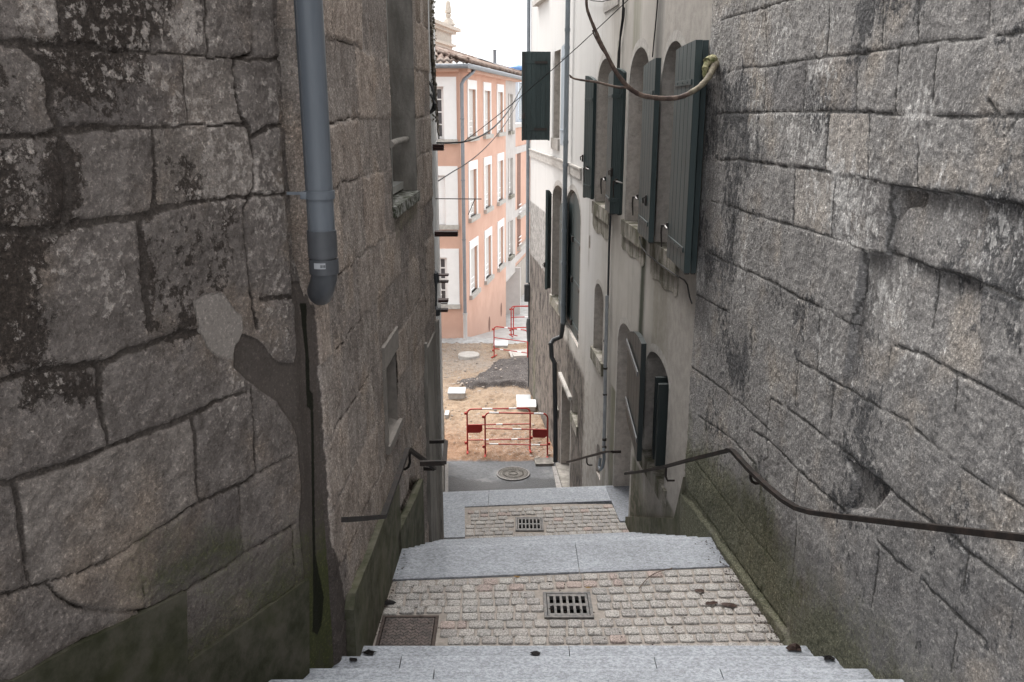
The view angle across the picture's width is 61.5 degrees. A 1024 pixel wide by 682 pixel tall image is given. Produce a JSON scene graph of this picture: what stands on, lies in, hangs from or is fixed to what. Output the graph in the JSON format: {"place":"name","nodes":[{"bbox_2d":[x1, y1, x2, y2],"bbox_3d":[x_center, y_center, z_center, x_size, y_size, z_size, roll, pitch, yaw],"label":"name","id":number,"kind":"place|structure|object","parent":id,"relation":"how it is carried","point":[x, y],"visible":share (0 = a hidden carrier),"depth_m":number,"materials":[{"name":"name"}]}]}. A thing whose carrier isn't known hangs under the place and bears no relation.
{"place":"outdoors","nodes":[
{"label":"outdoors","id":0,"kind":"place"},
{"bbox_2d":[443,502,464,538],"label":"landing slab","id":1,"kind":"structure","parent":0,"point":[454,519],"depth_m":10.16,"materials":[{"name":"stone"}]},
{"bbox_2d":[434,0,530,65],"label":"sky","id":2,"kind":"structure","parent":0,"point":[486,26],"materials":[{"name":"white"}]},
{"bbox_2d":[442,294,558,491],"bbox_3d":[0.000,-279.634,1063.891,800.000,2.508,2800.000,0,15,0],"label":"ground","id":3,"kind":"structure","parent":0,"point":[470,471],"depth_m":19.28,"materials":[{"name":"beige sand"}]},
{"bbox_2d":[428,0,444,491],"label":"plaster house","id":4,"kind":"structure","parent":3,"relation":"on","point":[435,203],"depth_m":12.93,"materials":[{"name":"grey paint"}]},
{"bbox_2d":[429,81,435,113],"bbox_3d":[-0.819,-2.497,8.778,0.050,0.346,0.191,-8,17,-27],"label":"hose","id":5,"kind":"object","parent":4,"relation":"attached to","point":[433,91],"visible":0.82,"depth_m":8.71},
{"bbox_2d":[430,93,435,113],"bbox_3d":[-0.811,-2.435,8.769,0.053,0.230,0.237,-7,16,-23],"label":"hose","id":6,"kind":"object","parent":4,"relation":"attached to","point":[434,102],"visible":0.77,"depth_m":8.71,"materials":[{"name":"black rubber"}]},
{"bbox_2d":[429,0,440,138],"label":"creeper","id":7,"kind":"object","parent":4,"relation":"attached to","point":[432,46],"visible":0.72,"depth_m":9.04,"materials":[{"name":"green plant"}]},
{"bbox_2d":[434,270,440,315],"bbox_3d":[-0.825,-0.517,9.196,0.120,0.511,0.145,0,15,0],"label":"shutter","id":8,"kind":"object","parent":4,"relation":"attached to","point":[436,281],"visible":0.45,"depth_m":9.18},
{"bbox_2d":[432,144,443,150],"bbox_3d":[-0.814,-2.089,9.276,0.156,0.065,0.120,0,15,0],"label":"steel bracket","id":9,"kind":"object","parent":4,"relation":"attached to","point":[437,147],"visible":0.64,"depth_m":9.22,"materials":[{"name":"black metal"}]},
{"bbox_2d":[438,298,448,302],"bbox_3d":[-0.881,-0.508,10.740,0.171,0.031,0.120,0,15,0],"label":"steel bracket","id":10,"kind":"object","parent":4,"relation":"attached to","point":[443,300],"visible":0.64,"depth_m":10.69,"materials":[{"name":"grey metal"}]},
{"bbox_2d":[438,280,448,282],"bbox_3d":[-0.946,-0.811,11.694,0.163,0.020,0.120,0,15,0],"label":"steel bracket","id":11,"kind":"object","parent":4,"relation":"attached to","point":[443,281],"visible":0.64,"depth_m":11.65,"materials":[{"name":"black metal"}]},
{"bbox_2d":[439,273,448,275],"bbox_3d":[-0.939,-0.898,11.670,0.158,0.017,0.120,0,15,0],"label":"steel bracket","id":12,"kind":"object","parent":4,"relation":"attached to","point":[443,274],"visible":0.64,"depth_m":11.64,"materials":[{"name":"black metal"}]},
{"bbox_2d":[440,308,447,311],"bbox_3d":[-0.888,-0.389,10.772,0.172,0.028,0.120,0,15,0],"label":"steel bracket","id":13,"kind":"object","parent":4,"relation":"attached to","point":[444,309],"visible":0.62,"depth_m":10.73,"materials":[{"name":"black metal"}]},
{"bbox_2d":[434,230,457,236],"bbox_3d":[-0.739,-1.190,9.519,0.279,0.054,0.120,0,15,0],"label":"steel bracket","id":14,"kind":"object","parent":4,"relation":"attached to","point":[446,233],"visible":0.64,"depth_m":9.47,"materials":[{"name":"black metal"}]},
{"bbox_2d":[435,198,479,214],"bbox_3d":[-0.614,-1.536,9.828,0.528,0.207,0.088,-3,15,-11],"label":"iron rod","id":15,"kind":"object","parent":4,"relation":"attached to","point":[460,198],"visible":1,"depth_m":9.77,"materials":[{"name":"metal"}]},
{"bbox_2d":[436,85,521,143],"bbox_3d":[-0.219,-4.017,14.541,0.229,1.011,9.082,2,15,7],"label":"cable","id":16,"kind":"object","parent":4,"relation":"attached to","point":[482,134],"visible":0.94,"depth_m":12.48,"materials":[{"name":"black rubber"}]},
{"bbox_2d":[438,94,521,181],"bbox_3d":[-0.270,-3.747,14.524,0.043,1.305,9.672,2,15,7],"label":"wire","id":17,"kind":"object","parent":4,"relation":"attached to","point":[482,150],"visible":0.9,"depth_m":12.79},
{"bbox_2d":[445,463,447,491],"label":"kerb","id":18,"kind":"structure","parent":3,"relation":"on","point":[446,477],"depth_m":16.05,"materials":[{"name":"stone"}]},
{"bbox_2d":[444,410,448,418],"bbox_3d":[-1.462,1.713,19.366,0.093,0.223,0.289,0,15,0],"label":"utility chamber","id":19,"kind":"object","parent":3,"relation":"on","point":[446,415],"visible":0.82,"depth_m":19.24,"materials":[{"name":"concrete"}]},
{"bbox_2d":[448,387,465,399],"bbox_3d":[-1.324,1.319,20.691,0.417,0.293,0.467,0,15,0],"label":"utility chamber","id":20,"kind":"object","parent":3,"relation":"on","point":[456,392],"visible":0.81,"depth_m":20.49,"materials":[{"name":"concrete"}]},
{"bbox_2d":[458,351,479,359],"bbox_3d":[-1.204,0.458,23.947,0.605,0.215,0.605,0,15,0],"label":"manhole cover","id":21,"kind":"object","parent":3,"relation":"on","point":[467,355],"visible":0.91,"depth_m":23.77,"materials":[{"name":"concrete"}]},
{"bbox_2d":[435,45,521,339],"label":"pink house","id":22,"kind":"structure","parent":3,"relation":"on","point":[481,289],"depth_m":26.94,"materials":[{"name":"paint"}]},
{"bbox_2d":[436,77,457,143],"bbox_3d":[-2.055,-6.478,24.188,1.039,1.820,0.280,0,15,0],"label":"window","id":23,"kind":"structure","parent":22,"relation":"in","point":[446,86],"depth_m":24.17,"materials":[{"name":"white glass"}]},
{"bbox_2d":[435,19,460,63],"bbox_3d":[-3.773,-10.597,34.212,1.520,4.181,9.320,2,15,9],"label":"stone attic","id":24,"kind":"object","parent":22,"relation":"on","point":[444,32],"visible":0.17,"depth_m":36.22,"materials":[{"name":"beige stone"}]},
{"bbox_2d":[443,0,454,25],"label":"finial","id":25,"kind":"object","parent":24,"relation":"on","point":[448,19],"visible":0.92,"depth_m":36.52,"materials":[{"name":"stone"}]},
{"bbox_2d":[438,166,458,229],"bbox_3d":[-2.055,-4.132,24.822,1.039,1.800,0.280,0,15,0],"label":"window","id":26,"kind":"structure","parent":22,"relation":"in","point":[448,186],"depth_m":24.78,"materials":[{"name":"paint"}]},
{"bbox_2d":[440,249,459,308],"bbox_3d":[-2.055,-1.849,25.439,1.039,1.790,0.280,0,15,0],"label":"window","id":27,"kind":"structure","parent":22,"relation":"in","point":[449,258],"depth_m":25.42,"materials":[{"name":"white glass"}]},
{"bbox_2d":[467,79,479,141],"bbox_3d":[-1.268,-6.877,25.693,0.335,1.755,1.338,2,15,9],"label":"window","id":28,"kind":"structure","parent":22,"relation":"in","point":[471,84],"depth_m":25.78,"materials":[{"name":"stone"}]},
{"bbox_2d":[468,160,480,222],"bbox_3d":[-1.268,-4.596,26.310,0.335,1.800,1.338,2,15,9],"label":"window","id":29,"kind":"structure","parent":22,"relation":"in","point":[472,165],"depth_m":26.41,"materials":[{"name":"wood"}]},
{"bbox_2d":[469,236,480,299],"bbox_3d":[-1.268,-2.309,26.928,0.335,1.800,1.338,2,15,9],"label":"window","id":30,"kind":"structure","parent":22,"relation":"in","point":[474,242],"depth_m":27.05,"materials":[{"name":"wood"}]},
{"bbox_2d":[483,82,493,138],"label":"window","id":31,"kind":"structure","parent":22,"relation":"in","point":[486,85],"depth_m":28.02,"materials":[{"name":"stone"}]},
{"bbox_2d":[483,156,493,213],"bbox_3d":[-0.881,-5.199,28.540,0.333,1.800,1.322,2,15,9],"label":"window","id":32,"kind":"structure","parent":22,"relation":"in","point":[486,160],"depth_m":28.65,"materials":[{"name":"stone"}]},
{"bbox_2d":[484,226,494,284],"bbox_3d":[-0.881,-2.912,29.158,0.333,1.800,1.322,2,15,9],"label":"window","id":33,"kind":"structure","parent":22,"relation":"in","point":[488,232],"depth_m":29.25,"materials":[{"name":"wood"}]},
{"bbox_2d":[496,84,505,136],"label":"window","id":34,"kind":"structure","parent":22,"relation":"in","point":[499,87],"depth_m":30.31,"materials":[{"name":"stone"}]},
{"bbox_2d":[497,152,505,205],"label":"window","id":35,"kind":"structure","parent":22,"relation":"in","point":[500,156],"depth_m":30.91,"materials":[{"name":"stone"}]},
{"bbox_2d":[497,218,505,271],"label":"window","id":36,"kind":"structure","parent":22,"relation":"in","point":[500,223],"depth_m":31.46,"materials":[{"name":"wood"}]},
{"bbox_2d":[508,94,514,134],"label":"window","id":37,"kind":"structure","parent":22,"relation":"in","point":[509,132],"depth_m":32.39,"materials":[{"name":"white wood"}]},
{"bbox_2d":[508,157,514,198],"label":"window","id":38,"kind":"structure","parent":22,"relation":"in","point":[512,195],"depth_m":33.03,"materials":[{"name":"white"}]},
{"bbox_2d":[508,219,514,260],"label":"window","id":39,"kind":"structure","parent":22,"relation":"in","point":[512,256],"depth_m":33.64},
{"bbox_2d":[442,343,551,457],"bbox_3d":[-0.742,1.142,21.141,4.267,0.257,8.630,0,15,0],"label":"rubble","id":40,"kind":"object","parent":3,"relation":"on","point":[458,382],"visible":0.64,"depth_m":21.27,"materials":[{"name":"stone"}]},
{"bbox_2d":[464,408,532,453],"bbox_3d":[-0.266,1.776,17.268,1.372,0.916,0.320,-1,15,-3],"label":"barrier","id":41,"kind":"object","parent":3,"relation":"on","point":[473,428],"visible":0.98,"depth_m":17.24,"materials":[{"name":"red metal"}]},
{"bbox_2d":[495,341,507,347],"bbox_3d":[-0.332,0.155,25.149,0.422,0.213,0.511,0,15,0],"label":"utility chamber","id":42,"kind":"object","parent":3,"relation":"on","point":[500,344],"visible":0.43,"depth_m":24.94,"materials":[{"name":"concrete"}]},
{"bbox_2d":[491,326,527,357],"bbox_3d":[-0.038,0.066,23.643,1.142,0.889,0.320,7,17,26],"label":"barrier","id":43,"kind":"object","parent":3,"relation":"on","point":[494,348],"visible":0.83,"depth_m":23.70,"materials":[{"name":"red metal"}]},
{"bbox_2d":[496,466,529,480],"bbox_3d":[0.023,2.524,16.325,0.639,0.046,0.639,0,15,0],"label":"manhole cover","id":44,"kind":"object","parent":3,"relation":"on","point":[513,473],"visible":1,"depth_m":16.29,"materials":[{"name":"metal"}]},
{"bbox_2d":[482,412,549,457],"bbox_3d":[0.085,1.844,17.016,1.346,0.916,0.320,1,15,3],"label":"barrier","id":45,"kind":"object","parent":3,"relation":"on","point":[540,433],"visible":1,"depth_m":16.98,"materials":[{"name":"red metal"}]},
{"bbox_2d":[509,305,527,336],"bbox_3d":[0.649,-0.627,26.130,1.550,1.010,0.320,-6,16,-20],"label":"barrier","id":46,"kind":"object","parent":3,"relation":"on","point":[515,317],"visible":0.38,"depth_m":25.90,"materials":[{"name":"red metal"}]},
{"bbox_2d":[511,349,526,357],"bbox_3d":[0.276,0.381,24.106,0.572,0.120,0.663,-3,15,-9],"label":"concrete slab","id":47,"kind":"object","parent":3,"relation":"on","point":[518,355],"depth_m":23.93,"materials":[{"name":"white concrete"}]},
{"bbox_2d":[512,306,527,335],"bbox_3d":[0.780,-0.641,26.814,0.316,1.240,2.223,14,21,42],"label":"barrier","id":48,"kind":"object","parent":3,"relation":"on","point":[513,320],"visible":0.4,"depth_m":26.05,"materials":[{"name":"red metal"}]},
{"bbox_2d":[515,82,529,296],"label":"pink house","id":49,"kind":"structure","parent":3,"relation":"on","point":[520,202],"depth_m":37.60,"materials":[{"name":"paint"}]},
{"bbox_2d":[506,64,521,73],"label":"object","id":50,"kind":"structure","parent":49,"relation":"on","point":[517,66],"depth_m":38.77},
{"bbox_2d":[516,82,521,122],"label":"window","id":51,"kind":"structure","parent":49,"relation":"in","point":[518,84],"depth_m":37.91,"materials":[{"name":"white glass"}]},
{"bbox_2d":[517,153,525,218],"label":"window","id":52,"kind":"structure","parent":49,"relation":"in","point":[521,215],"depth_m":36.82,"materials":[{"name":"wood"}]},
{"bbox_2d":[517,219,529,250],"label":"window","id":53,"kind":"structure","parent":49,"relation":"in","point":[520,246],"depth_m":37.39,"materials":[{"name":"wood"}]},
{"bbox_2d":[516,395,530,399],"bbox_3d":[0.272,1.424,20.513,0.347,0.183,0.387,0,15,0],"label":"utility chamber","id":54,"kind":"object","parent":3,"relation":"on","point":[523,396],"visible":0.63,"depth_m":20.46,"materials":[{"name":"concrete"}]},
{"bbox_2d":[517,399,535,411],"bbox_3d":[0.333,1.550,19.911,0.446,0.253,0.499,0,15,0],"label":"utility chamber","id":55,"kind":"object","parent":3,"relation":"on","point":[530,404],"visible":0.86,"depth_m":19.76,"materials":[{"name":"concrete"}]},
{"bbox_2d":[443,485,612,506],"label":"stairs","id":56,"kind":"structure","parent":3,"relation":"on","point":[564,495],"depth_m":10.79,"materials":[{"name":"grey stone"}]},
{"bbox_2d":[534,458,553,465],"bbox_3d":[0.623,2.389,16.834,0.381,0.100,0.315,0,15,0],"label":"concrete slab","id":57,"kind":"object","parent":3,"relation":"on","point":[543,461],"depth_m":16.76,"materials":[{"name":"white concrete"}]},
{"bbox_2d":[552,466,557,474],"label":"kerb","id":58,"kind":"structure","parent":3,"relation":"on","point":[554,469],"depth_m":16.39,"materials":[{"name":"stone"}]},
{"bbox_2d":[554,475,559,484],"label":"kerb","id":59,"kind":"structure","parent":3,"relation":"on","point":[556,478],"depth_m":15.99,"materials":[{"name":"stone"}]},
{"bbox_2d":[522,0,711,535],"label":"rendered house","id":60,"kind":"structure","parent":3,"relation":"on","point":[635,165],"depth_m":10.28,"materials":[{"name":"paint"}]},
{"bbox_2d":[524,0,530,385],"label":"downpipe","id":61,"kind":"object","parent":60,"relation":"attached to","point":[526,292],"visible":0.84,"depth_m":20.10,"materials":[{"name":"grey metal"}]},
{"bbox_2d":[462,0,627,142],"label":"wire","id":62,"kind":"object","parent":60,"relation":"attached to","point":[550,71],"visible":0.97,"depth_m":9.37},
{"bbox_2d":[548,0,569,461],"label":"downpipe","id":63,"kind":"object","parent":60,"relation":"attached to","point":[564,221],"visible":1,"depth_m":14.71,"materials":[{"name":"grey metal"}]},
{"bbox_2d":[566,450,620,465],"bbox_3d":[1.147,1.737,12.803,0.133,1.858,3.986,-1,15,-4],"label":"handrail","id":64,"kind":"object","parent":60,"relation":"attached to","point":[596,454],"visible":1,"depth_m":12.24,"materials":[{"name":"black metal"}]},
{"bbox_2d":[598,215,611,470],"bbox_3d":[1.206,0.089,11.099,0.106,3.399,0.301,0,15,0],"label":"conduit","id":65,"kind":"object","parent":60,"relation":"attached to","point":[604,438],"visible":0.98,"depth_m":11.23,"materials":[{"name":"metal"}]},
{"bbox_2d":[618,0,623,67],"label":"cable","id":66,"kind":"object","parent":60,"relation":"attached to","point":[620,35],"visible":0.91,"depth_m":9.93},
{"bbox_2d":[617,7,624,67],"bbox_3d":[1.260,-3.489,9.956,0.012,0.664,0.339,-1,15,-4],"label":"wire","id":67,"kind":"object","parent":60,"relation":"attached to","point":[621,35],"visible":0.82,"depth_m":9.88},
{"bbox_2d":[652,0,657,56],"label":"cable","id":68,"kind":"object","parent":60,"relation":"attached to","point":[655,28],"visible":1,"depth_m":8.13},
{"bbox_2d":[639,236,691,303],"bbox_3d":[1.409,-0.703,8.055,0.014,0.264,2.080,-1,15,-4],"label":"cable","id":69,"kind":"object","parent":60,"relation":"attached to","point":[684,280],"visible":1,"depth_m":7.81,"materials":[{"name":"black rubber"}]},
{"bbox_2d":[458,504,628,538],"bbox_3d":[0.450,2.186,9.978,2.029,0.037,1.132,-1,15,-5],"label":"cobbled path","id":70,"kind":"structure","parent":0,"point":[560,528],"depth_m":10.14,"materials":[{"name":"stone"}]},
{"bbox_2d":[515,517,543,531],"bbox_3d":[0.203,2.290,10.122,0.327,0.314,0.337,0,15,0],"label":"drain grate","id":71,"kind":"object","parent":70,"relation":"in","point":[528,524],"visible":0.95,"depth_m":10.08,"materials":[{"name":"metal"}]},
{"bbox_2d":[393,532,729,580],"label":"stairs","id":72,"kind":"structure","parent":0,"point":[530,555],"depth_m":6.49,"materials":[{"name":"grey stone"}]},
{"bbox_2d":[373,567,782,648],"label":"cobbled path","id":73,"kind":"structure","parent":0,"point":[519,632],"depth_m":5.79,"materials":[{"name":"stone"}]},
{"bbox_2d":[277,0,443,664],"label":"stone house","id":74,"kind":"structure","parent":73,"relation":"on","point":[375,330],"depth_m":5.53,"materials":[{"name":"grey stone"}]},
{"bbox_2d":[341,448,436,521],"bbox_3d":[-0.849,1.060,6.282,0.148,1.330,3.650,0,15,2],"label":"handrail","id":75,"kind":"object","parent":74,"relation":"attached to","point":[407,452],"visible":0.88,"depth_m":5.87,"materials":[{"name":"black metal"}]},
{"bbox_2d":[386,0,403,193],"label":"window frame","id":76,"kind":"structure","parent":74,"relation":"in","point":[397,185],"depth_m":7.35,"materials":[{"name":"white paint"}]},
{"bbox_2d":[420,439,447,465],"bbox_3d":[-0.563,0.816,6.403,0.165,0.762,2.215,-1,15,-4],"label":"handrail","id":77,"kind":"object","parent":74,"relation":"attached to","point":[443,461],"visible":1,"depth_m":5.31,"materials":[{"name":"grey metal"}]},
{"bbox_2d":[384,600,395,604],"bbox_3d":[-0.851,1.776,5.864,0.129,0.017,0.067,0,15,0],"label":"leaf pile","id":78,"kind":"object","parent":73,"relation":"on","point":[388,602],"visible":0.68,"depth_m":5.85,"materials":[{"name":"black plant"}]},
{"bbox_2d":[375,615,438,645],"bbox_3d":[-0.673,1.929,5.416,0.373,0.040,0.649,0,15,0],"label":"access cover","id":79,"kind":"object","parent":73,"relation":"on","point":[415,630],"visible":0.49,"depth_m":5.56,"materials":[{"name":"metal"}]},
{"bbox_2d":[543,592,593,618],"bbox_3d":[0.380,1.942,5.895,0.330,0.314,0.313,0,15,0],"label":"drain grate","id":80,"kind":"object","parent":73,"relation":"in","point":[573,604],"visible":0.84,"depth_m":5.85,"materials":[{"name":"metal"}]},
{"bbox_2d":[376,540,779,645],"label":"litter","id":81,"kind":"object","parent":73,"relation":"on","point":[644,612],"visible":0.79,"depth_m":5.83,"materials":[{"name":"brown plant"}]},
{"bbox_2d":[639,568,672,587],"bbox_3d":[1.022,1.694,6.184,0.387,0.016,0.045,-14,20,-41],"label":"twig","id":82,"kind":"object","parent":73,"relation":"on","point":[653,574],"visible":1,"depth_m":6.21,"materials":[{"name":"brown wood"}]},
{"bbox_2d":[705,601,717,604],"bbox_3d":[1.361,1.780,5.860,0.096,0.010,0.040,-3,15,-10],"label":"dead leaf","id":83,"kind":"object","parent":73,"relation":"on","point":[711,602],"visible":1,"depth_m":5.86,"materials":[{"name":"brown plant"}]},
{"bbox_2d":[721,602,736,606],"bbox_3d":[1.469,1.786,5.836,0.115,0.011,0.052,3,15,10],"label":"dead leaf","id":84,"kind":"object","parent":73,"relation":"on","point":[729,604],"visible":1,"depth_m":5.83,"materials":[{"name":"brown plant"}]},
{"bbox_2d":[269,646,903,681],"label":"stairs","id":85,"kind":"structure","parent":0,"point":[585,664],"depth_m":4.70,"materials":[{"name":"grey stone"}]},
{"bbox_2d":[0,0,333,681],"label":"stone wall","id":86,"kind":"structure","parent":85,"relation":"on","point":[161,510],"depth_m":3.23,"materials":[{"name":"grey stone"}]},
{"bbox_2d":[286,0,338,304],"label":"drainpipe","id":87,"kind":"object","parent":86,"relation":"attached to","point":[317,194],"visible":1,"depth_m":3.77,"materials":[{"name":"grey plastic"}]},
{"bbox_2d":[362,649,376,654],"bbox_3d":[-0.844,1.824,5.062,0.089,0.024,0.042,4,16,13],"label":"leaf pile","id":88,"kind":"object","parent":85,"relation":"on","point":[369,652],"visible":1,"depth_m":5.06,"materials":[{"name":"black plant"}]},
{"bbox_2d":[530,651,540,655],"bbox_3d":[0.136,1.834,5.058,0.066,0.007,0.042,0,15,0],"label":"dead leaf","id":89,"kind":"object","parent":85,"relation":"on","point":[537,653],"visible":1,"depth_m":5.06,"materials":[{"name":"brown plant"}]},
{"bbox_2d":[786,643,801,650],"bbox_3d":[1.667,1.804,5.100,0.096,0.037,0.062,0,15,0],"label":"leaf pile","id":90,"kind":"object","parent":85,"relation":"on","point":[793,646],"visible":1,"depth_m":5.09,"materials":[{"name":"brown plant"}]},
{"bbox_2d":[823,655,834,659],"bbox_3d":[1.747,1.740,4.744,0.067,0.018,0.041,0,15,0],"label":"leaf pile","id":91,"kind":"object","parent":85,"relation":"on","point":[826,657],"visible":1,"depth_m":4.74,"materials":[{"name":"black plant"}]},
{"bbox_2d":[680,0,1023,681],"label":"stone wall","id":92,"kind":"structure","parent":0,"point":[858,344],"depth_m":4.35,"materials":[{"name":"grey stone"}]},
{"bbox_2d":[569,0,718,100],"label":"cable","id":93,"kind":"object","parent":92,"relation":"attached to","point":[711,61],"visible":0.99,"depth_m":6.10,"materials":[{"name":"black rubber"}]},
{"bbox_2d":[624,448,1023,541],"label":"handrail","id":94,"kind":"object","parent":92,"relation":"attached to","point":[784,500],"visible":1,"depth_m":4.46,"materials":[{"name":"black metal"}]}
]}

